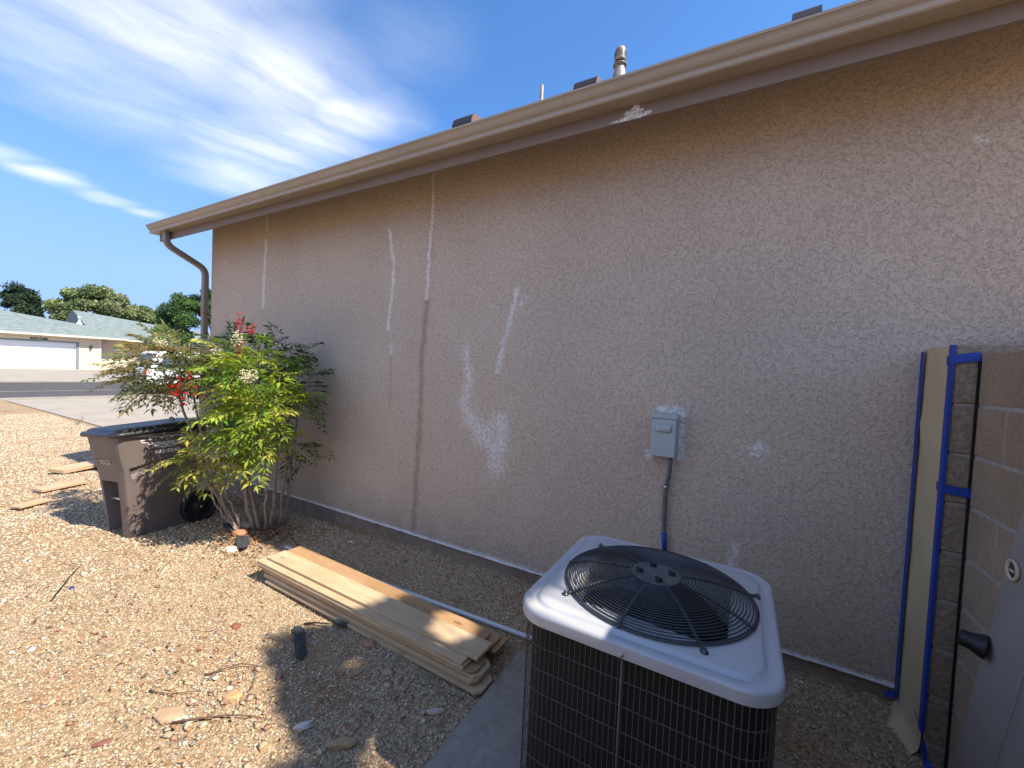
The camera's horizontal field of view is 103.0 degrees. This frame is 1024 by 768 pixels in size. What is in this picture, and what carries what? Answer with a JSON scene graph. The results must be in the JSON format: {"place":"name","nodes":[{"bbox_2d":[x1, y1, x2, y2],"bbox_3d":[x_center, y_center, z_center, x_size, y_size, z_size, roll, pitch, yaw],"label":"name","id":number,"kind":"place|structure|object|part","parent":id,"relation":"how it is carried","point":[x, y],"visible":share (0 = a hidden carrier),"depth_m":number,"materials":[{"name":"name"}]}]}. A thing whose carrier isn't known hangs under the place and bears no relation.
{"place":"outdoors","nodes":[
{"label":"outdoors","id":0,"kind":"place"},
{"bbox_2d":[0,368,125,380],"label":"driveway","id":1,"kind":"structure","parent":0,"point":[14,374],"depth_m":24.32,"materials":[{"name":"concrete"}]},
{"bbox_2d":[0,382,196,397],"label":"street","id":2,"kind":"structure","parent":0,"point":[39,389],"depth_m":16.15,"materials":[{"name":"grey asphalt"}]},
{"bbox_2d":[0,388,196,391],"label":"street joint line","id":3,"kind":"object","parent":2,"relation":"on","point":[61,390],"depth_m":15.59,"materials":[{"name":"concrete"}]},
{"bbox_2d":[127,351,199,391],"bbox_3d":[-13.294,-0.480,17.766,1.950,1.720,4.815,4,2,29],"label":"parked car","id":4,"kind":"object","parent":2,"relation":"on","point":[160,373],"visible":0.09,"depth_m":15.71,"materials":[{"name":"white paint"}]},
{"bbox_3d":[-14.346,-0.922,15.850,1.440,0.440,0.180,4,2,29],"label":"rear window","id":5,"kind":"part","parent":4,"relation":"part of","materials":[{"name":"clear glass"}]},
{"bbox_3d":[-13.283,-0.873,15.957,0.155,0.470,1.050,4,2,29],"label":"side window","id":6,"kind":"part","parent":4,"relation":"part of","materials":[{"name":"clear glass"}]},
{"bbox_2d":[0,310,209,369],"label":"tan house","id":7,"kind":"structure","parent":0,"point":[86,338],"depth_m":32.78,"materials":[{"name":"teal"}]},
{"bbox_2d":[0,339,75,368],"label":"garage door","id":8,"kind":"structure","parent":7,"relation":"in","point":[35,357],"depth_m":31.22,"materials":[{"name":"white metal"}]},
{"bbox_2d":[5,395,207,440],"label":"driveway","id":9,"kind":"structure","parent":0,"point":[95,412],"depth_m":11.01,"materials":[{"name":"concrete"}]},
{"bbox_2d":[0,413,352,679],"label":"coarse gravel","id":10,"kind":"structure","parent":0,"point":[31,442],"depth_m":4.04,"materials":[{"name":"beige gravel"}]},
{"bbox_2d":[37,464,61,466],"bbox_3d":[-6.271,1.106,5.524,0.220,0.015,0.060,1,3,-41],"label":"wood plank","id":11,"kind":"object","parent":10,"relation":"on","point":[49,465],"visible":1,"depth_m":5.51,"materials":[{"name":"beige wood"}]},
{"bbox_2d":[48,460,95,473],"bbox_3d":[-5.739,1.096,5.569,0.240,0.046,0.800,5,2,7],"label":"wood plank","id":12,"kind":"object","parent":10,"relation":"on","point":[75,467],"visible":0.52,"depth_m":5.31,"materials":[{"name":"beige wood"}]},
{"bbox_2d":[0,0,856,348],"label":"sky","id":13,"kind":"structure","parent":0,"point":[118,118],"materials":[{"name":"blue"}]},
{"bbox_2d":[0,354,941,767],"bbox_3d":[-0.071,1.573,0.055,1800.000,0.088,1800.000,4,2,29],"label":"ground","id":14,"kind":"structure","parent":0,"point":[6,408],"depth_m":2.11,"materials":[{"name":"beige gravel"}]},
{"bbox_2d":[0,280,45,361],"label":"conifer tree","id":15,"kind":"object","parent":14,"relation":"on","point":[20,298],"visible":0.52,"depth_m":42.01,"materials":[{"name":"green plant"}]},
{"bbox_2d":[9,498,52,508],"bbox_3d":[-4.891,1.214,4.149,0.140,0.020,0.260,3,2,7],"label":"wood plank","id":16,"kind":"object","parent":14,"relation":"on","point":[31,503],"visible":1,"depth_m":4.12,"materials":[{"name":"beige wood"}]},
{"bbox_2d":[0,381,107,381],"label":"gutter","id":17,"kind":"object","parent":14,"relation":"on","point":[48,381],"depth_m":19.19,"materials":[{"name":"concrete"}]},
{"bbox_2d":[48,309,70,349],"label":"broadleaf tree","id":18,"kind":"object","parent":14,"relation":"on","point":[54,316],"visible":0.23,"depth_m":44.88,"materials":[{"name":"green plant"}]},
{"bbox_2d":[32,479,86,491],"bbox_3d":[-5.194,1.169,4.688,0.170,0.030,0.400,3,2,14],"label":"wood plank","id":19,"kind":"object","parent":14,"relation":"on","point":[50,487],"visible":1,"depth_m":4.65,"materials":[{"name":"beige wood"}]},
{"bbox_2d":[50,565,80,600],"bbox_3d":[-3.059,1.353,2.804,0.014,0.027,0.542,1,2,-33],"label":"stick","id":20,"kind":"object","parent":14,"relation":"on","point":[62,585],"visible":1,"depth_m":2.71,"materials":[{"name":"brown wood"}]},
{"bbox_2d":[41,283,137,321],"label":"broadleaf tree","id":21,"kind":"object","parent":14,"relation":"on","point":[103,300],"visible":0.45,"depth_m":47.01,"materials":[{"name":"green plant"}]},
{"bbox_2d":[0,394,188,400],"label":"street gutter","id":22,"kind":"object","parent":14,"relation":"on","point":[30,398],"depth_m":13.16,"materials":[{"name":"concrete"}]},
{"bbox_2d":[90,738,112,747],"bbox_3d":[-1.683,1.474,1.674,0.068,0.011,0.025,1,2,-31],"label":"stone","id":23,"kind":"object","parent":14,"relation":"on","point":[101,742],"visible":1,"depth_m":1.67,"materials":[{"name":"stone"}]},
{"bbox_2d":[121,303,159,324],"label":"broadleaf tree","id":24,"kind":"object","parent":14,"relation":"on","point":[142,313],"visible":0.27,"depth_m":50.42,"materials":[{"name":"green plant"}]},
{"bbox_2d":[80,418,217,537],"bbox_3d":[-3.392,0.850,3.867,0.646,1.036,0.861,4,2,24],"label":"rubbish bin","id":25,"kind":"object","parent":14,"relation":"on","point":[135,503],"visible":0.83,"depth_m":3.63,"materials":[{"name":"brown plastic"}]},
{"bbox_2d":[153,706,185,723],"bbox_3d":[-1.516,1.464,1.803,0.140,0.027,0.086,3,2,4],"label":"stone","id":26,"kind":"object","parent":14,"relation":"on","point":[165,715],"visible":0.95,"depth_m":1.80,"materials":[{"name":"beige stone"}]},
{"bbox_2d":[148,690,201,693],"bbox_3d":[-1.594,1.452,1.919,0.239,0.007,0.025,2,2,-3],"label":"twig","id":27,"kind":"object","parent":14,"relation":"on","point":[171,693],"visible":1,"depth_m":1.92,"materials":[{"name":"brown wood"}]},
{"bbox_2d":[77,312,334,530],"bbox_3d":[-2.784,0.361,3.705,2.384,1.995,1.476,3,2,1],"label":"nandina shrub","id":28,"kind":"object","parent":14,"relation":"on","point":[252,404],"visible":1,"depth_m":3.45,"materials":[{"name":"green plant"}]},
{"bbox_2d":[204,663,255,688],"bbox_3d":[-1.379,1.450,2.051,0.286,0.021,0.123,3,2,12],"label":"twig","id":29,"kind":"object","parent":14,"relation":"on","point":[233,666],"visible":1,"depth_m":2.06,"materials":[{"name":"brown wood"}]},
{"bbox_2d":[221,546,238,553],"bbox_3d":[-2.329,1.369,3.370,0.131,0.051,0.082,3,2,-1],"label":"stone","id":30,"kind":"object","parent":14,"relation":"on","point":[231,549],"visible":0.91,"depth_m":3.35,"materials":[{"name":"white stone"}]},
{"bbox_2d":[222,691,242,701],"bbox_3d":[-1.318,1.467,1.917,0.090,0.018,0.053,2,2,-11],"label":"stone","id":31,"kind":"object","parent":14,"relation":"on","point":[233,695],"visible":1,"depth_m":1.91,"materials":[{"name":"beige stone"}]},
{"bbox_2d":[231,622,240,629],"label":"stone","id":32,"kind":"object","parent":14,"relation":"on","point":[235,626],"visible":1,"depth_m":2.40,"materials":[{"name":"stone"}]},
{"bbox_2d":[231,529,247,536],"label":"stone","id":33,"kind":"object","parent":14,"relation":"on","point":[234,533],"visible":0.75,"depth_m":3.62,"materials":[{"name":"orange stone"}]},
{"bbox_2d":[241,521,249,528],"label":"stone","id":34,"kind":"object","parent":14,"relation":"on","point":[245,524],"visible":0.52,"depth_m":3.79,"materials":[{"name":"grey stone"}]},
{"bbox_2d":[6,511,521,767],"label":"leaf litter","id":35,"kind":"object","parent":14,"relation":"on","point":[263,532],"visible":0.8,"depth_m":3.33,"materials":[{"name":"brown plant"}]},
{"bbox_2d":[223,523,233,531],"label":"stone","id":36,"kind":"object","parent":35,"relation":"on","point":[228,526],"visible":0.81,"depth_m":3.74,"materials":[{"name":"grey stone"}]},
{"bbox_2d":[236,535,249,547],"bbox_3d":[-2.304,1.339,3.487,0.098,0.019,0.322,1,2,-34],"label":"stone","id":37,"kind":"object","parent":35,"relation":"on","point":[244,542],"visible":1,"depth_m":3.47,"materials":[{"name":"grey stone"}]},
{"bbox_2d":[293,626,306,658],"bbox_3d":[-1.201,1.452,2.305,0.060,0.022,0.309,1,2,-31],"label":"fabric scrap","id":38,"kind":"object","parent":14,"relation":"on","point":[300,650],"visible":1,"depth_m":2.29,"materials":[{"name":"fabric"}]},
{"bbox_2d":[293,720,314,730],"bbox_3d":[-0.915,1.504,1.792,0.090,0.023,0.037,2,2,-21],"label":"stone","id":39,"kind":"object","parent":14,"relation":"on","point":[304,725],"visible":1,"depth_m":1.79,"materials":[{"name":"grey stone"}]},
{"bbox_2d":[304,622,331,624],"bbox_3d":[-1.179,1.457,2.475,0.169,0.021,0.013,3,2,2],"label":"stick","id":40,"kind":"object","parent":14,"relation":"on","point":[316,622],"visible":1,"depth_m":2.47,"materials":[{"name":"brown wood"}]},
{"bbox_2d":[335,619,347,626],"bbox_3d":[-1.042,1.442,2.467,0.130,0.018,0.050,4,2,29],"label":"fabric scrap","id":41,"kind":"object","parent":14,"relation":"on","point":[340,622],"visible":1,"depth_m":2.46,"materials":[{"name":"fabric"}]},
{"bbox_2d":[326,736,357,751],"bbox_3d":[-0.714,1.508,1.710,0.128,0.035,0.048,2,2,-9],"label":"stone","id":42,"kind":"object","parent":14,"relation":"on","point":[342,743],"visible":1,"depth_m":1.70,"materials":[{"name":"beige stone"}]},
{"bbox_2d":[348,668,363,676],"bbox_3d":[-0.802,1.483,2.095,0.042,0.021,0.070,5,3,44],"label":"stone","id":43,"kind":"object","parent":14,"relation":"on","point":[356,672],"visible":1,"depth_m":2.09,"materials":[{"name":"beige stone"}]},
{"bbox_2d":[363,638,375,648],"bbox_3d":[-0.806,1.468,2.306,0.070,0.030,0.060,2,2,-8],"label":"brick fragment","id":44,"kind":"object","parent":14,"relation":"on","point":[369,643],"visible":1,"depth_m":2.29,"materials":[{"name":"brick"}]},
{"bbox_2d":[265,579,491,694],"bbox_3d":[-0.920,1.454,2.488,1.845,0.016,0.142,4,2,30],"label":"fence picket","id":45,"kind":"object","parent":14,"relation":"on","point":[483,684],"visible":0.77,"depth_m":2.25,"materials":[{"name":"brown wood"}]},
{"bbox_2d":[264,576,485,684],"bbox_3d":[-0.954,1.433,2.532,1.860,0.016,0.139,4,2,30],"label":"fence picket","id":46,"kind":"object","parent":45,"relation":"on","point":[377,635],"visible":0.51,"depth_m":2.33,"materials":[{"name":"brown wood"}]},
{"bbox_2d":[264,572,486,683],"bbox_3d":[-0.947,1.416,2.517,1.855,0.016,0.141,4,2,30],"label":"fence picket","id":47,"kind":"object","parent":46,"relation":"on","point":[456,673],"visible":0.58,"depth_m":2.32,"materials":[{"name":"brown wood"}]},
{"bbox_2d":[263,570,489,678],"bbox_3d":[-0.947,1.398,2.530,1.890,0.016,0.137,4,2,30],"label":"fence picket","id":48,"kind":"object","parent":47,"relation":"on","point":[483,670],"visible":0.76,"depth_m":2.17,"materials":[{"name":"brown wood"}]},
{"bbox_2d":[259,567,485,674],"bbox_3d":[-0.978,1.379,2.539,1.905,0.016,0.138,4,2,30],"label":"fence picket","id":49,"kind":"object","parent":48,"relation":"on","point":[473,667],"visible":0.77,"depth_m":2.10,"materials":[{"name":"brown wood"}]},
{"bbox_2d":[257,563,472,670],"bbox_3d":[-1.012,1.359,2.543,1.860,0.016,0.137,4,2,30],"label":"fence picket","id":50,"kind":"object","parent":49,"relation":"on","point":[464,665],"visible":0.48,"depth_m":2.32,"materials":[{"name":"brown wood"}]},
{"bbox_2d":[257,555,468,665],"bbox_3d":[-1.018,1.341,2.551,1.860,0.016,0.138,4,2,30],"label":"fence picket","id":51,"kind":"object","parent":50,"relation":"on","point":[425,641],"visible":0.58,"depth_m":2.38,"materials":[{"name":"brown wood"}]},
{"bbox_2d":[267,550,491,660],"bbox_3d":[-0.949,1.326,2.569,1.880,0.016,0.139,4,2,30],"label":"fence picket","id":52,"kind":"object","parent":51,"relation":"on","point":[468,644],"visible":1,"depth_m":2.43,"materials":[{"name":"brown wood"}]},
{"bbox_2d":[383,668,392,675],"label":"stone","id":53,"kind":"object","parent":14,"relation":"on","point":[387,671],"visible":1,"depth_m":2.09,"materials":[{"name":"grey stone"}]},
{"bbox_2d":[285,545,531,640],"bbox_3d":[-0.545,1.458,2.740,3.072,0.038,0.034,4,2,27],"label":"white pipe","id":54,"kind":"object","parent":14,"relation":"on","point":[481,619],"visible":0.44,"depth_m":2.60,"materials":[{"name":"white plastic"}]},
{"bbox_2d":[426,708,443,714],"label":"stone","id":55,"kind":"object","parent":14,"relation":"on","point":[434,711],"visible":1,"depth_m":1.89,"materials":[{"name":"grey stone"}]},
{"bbox_2d":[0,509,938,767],"bbox_3d":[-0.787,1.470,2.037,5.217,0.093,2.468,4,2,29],"label":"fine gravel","id":56,"kind":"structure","parent":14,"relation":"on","point":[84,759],"depth_m":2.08,"materials":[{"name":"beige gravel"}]},
{"bbox_2d":[171,714,266,723],"bbox_3d":[-1.280,1.469,1.794,0.387,0.024,0.024,2,2,-8],"label":"twig","id":57,"kind":"object","parent":56,"relation":"on","point":[186,720],"visible":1,"depth_m":1.79,"materials":[{"name":"brown wood"}]},
{"bbox_2d":[145,0,1023,700],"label":"stucco house","id":58,"kind":"structure","parent":14,"relation":"on","point":[769,264],"depth_m":2.41,"materials":[{"name":"paint"}]},
{"bbox_2d":[650,412,678,550],"bbox_3d":[0.900,0.666,2.457,0.145,0.987,0.108,4,2,29],"label":"disconnect box","id":59,"kind":"object","parent":58,"relation":"attached to","point":[664,434],"visible":0.88,"depth_m":2.42,"materials":[{"name":"grey paint"}]},
{"bbox_2d":[884,345,980,767],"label":"masking paper","id":60,"kind":"object","parent":58,"relation":"hanging from","point":[929,488],"visible":0.99,"depth_m":1.79,"materials":[{"name":"beige paper"}]},
{"bbox_2d":[424,650,794,767],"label":"equipment pad","id":61,"kind":"object","parent":14,"relation":"on","point":[487,732],"visible":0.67,"depth_m":1.78,"materials":[{"name":"concrete"}]},
{"bbox_2d":[520,535,785,767],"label":"air conditioner","id":62,"kind":"object","parent":61,"relation":"on","point":[642,656],"visible":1,"depth_m":1.29,"materials":[{"name":"grey metal"}]},
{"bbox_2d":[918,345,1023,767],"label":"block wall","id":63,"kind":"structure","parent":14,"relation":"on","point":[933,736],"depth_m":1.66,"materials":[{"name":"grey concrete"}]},
{"bbox_2d":[944,350,1023,767],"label":"block wall","id":64,"kind":"structure","parent":14,"relation":"on","point":[997,500],"depth_m":1.50,"materials":[{"name":"beige concrete"}]},
{"bbox_2d":[951,508,1023,767],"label":"grey door","id":65,"kind":"structure","parent":14,"relation":"on","point":[992,734],"depth_m":1.18,"materials":[{"name":"paint"}]},
{"bbox_2d":[951,508,1023,767],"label":"door slab","id":66,"kind":"structure","parent":65,"relation":"in","point":[998,677],"depth_m":1.18,"materials":[{"name":"grey paint"}]},
{"label":"red gravel bed","id":67,"kind":"structure","parent":14,"relation":"on","visible":0},
{"bbox_2d":[132,312,190,351],"bbox_3d":[-26.549,-2.915,31.239,2.763,5.183,3.926,4,2,29],"label":"shrub","id":68,"kind":"object","parent":67,"relation":"on","point":[170,343],"visible":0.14,"depth_m":31.32,"materials":[{"name":"green plant"}]},
{"bbox_2d":[149,292,200,348],"bbox_3d":[-29.844,-4.569,36.148,4.235,7.145,3.464,4,2,29],"label":"leafy tree","id":69,"kind":"object","parent":67,"relation":"on","point":[179,315],"visible":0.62,"depth_m":35.60,"materials":[{"name":"green plant"}]},
{"bbox_2d":[188,289,210,335],"bbox_3d":[-27.864,-4.864,37.724,3.234,7.787,4.121,4,2,29],"label":"leafy tree","id":70,"kind":"object","parent":67,"relation":"on","point":[195,305],"visible":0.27,"depth_m":36.65,"materials":[{"name":"green plant"}]},
{"bbox_3d":[-0.964,1.429,2.739,1.600,0.045,0.100,4,2,30],"label":"wood offcut","id":71,"kind":"object","parent":14,"relation":"on","visible":0},
{"bbox_2d":[487,633,508,654],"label":"fence picket","id":72,"kind":"object","parent":71,"relation":"on","point":[499,645],"visible":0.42,"depth_m":2.26,"materials":[{"name":"brown wood"}]},
{"bbox_2d":[417,597,499,649],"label":"fence picket","id":73,"kind":"object","parent":72,"relation":"on","point":[494,638],"visible":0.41,"depth_m":2.29,"materials":[{"name":"brown wood"}]},
{"bbox_2d":[287,546,489,639],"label":"fence picket","id":74,"kind":"object","parent":73,"relation":"on","point":[464,624],"visible":0.53,"depth_m":2.66,"materials":[{"name":"brown wood"}]}
]}

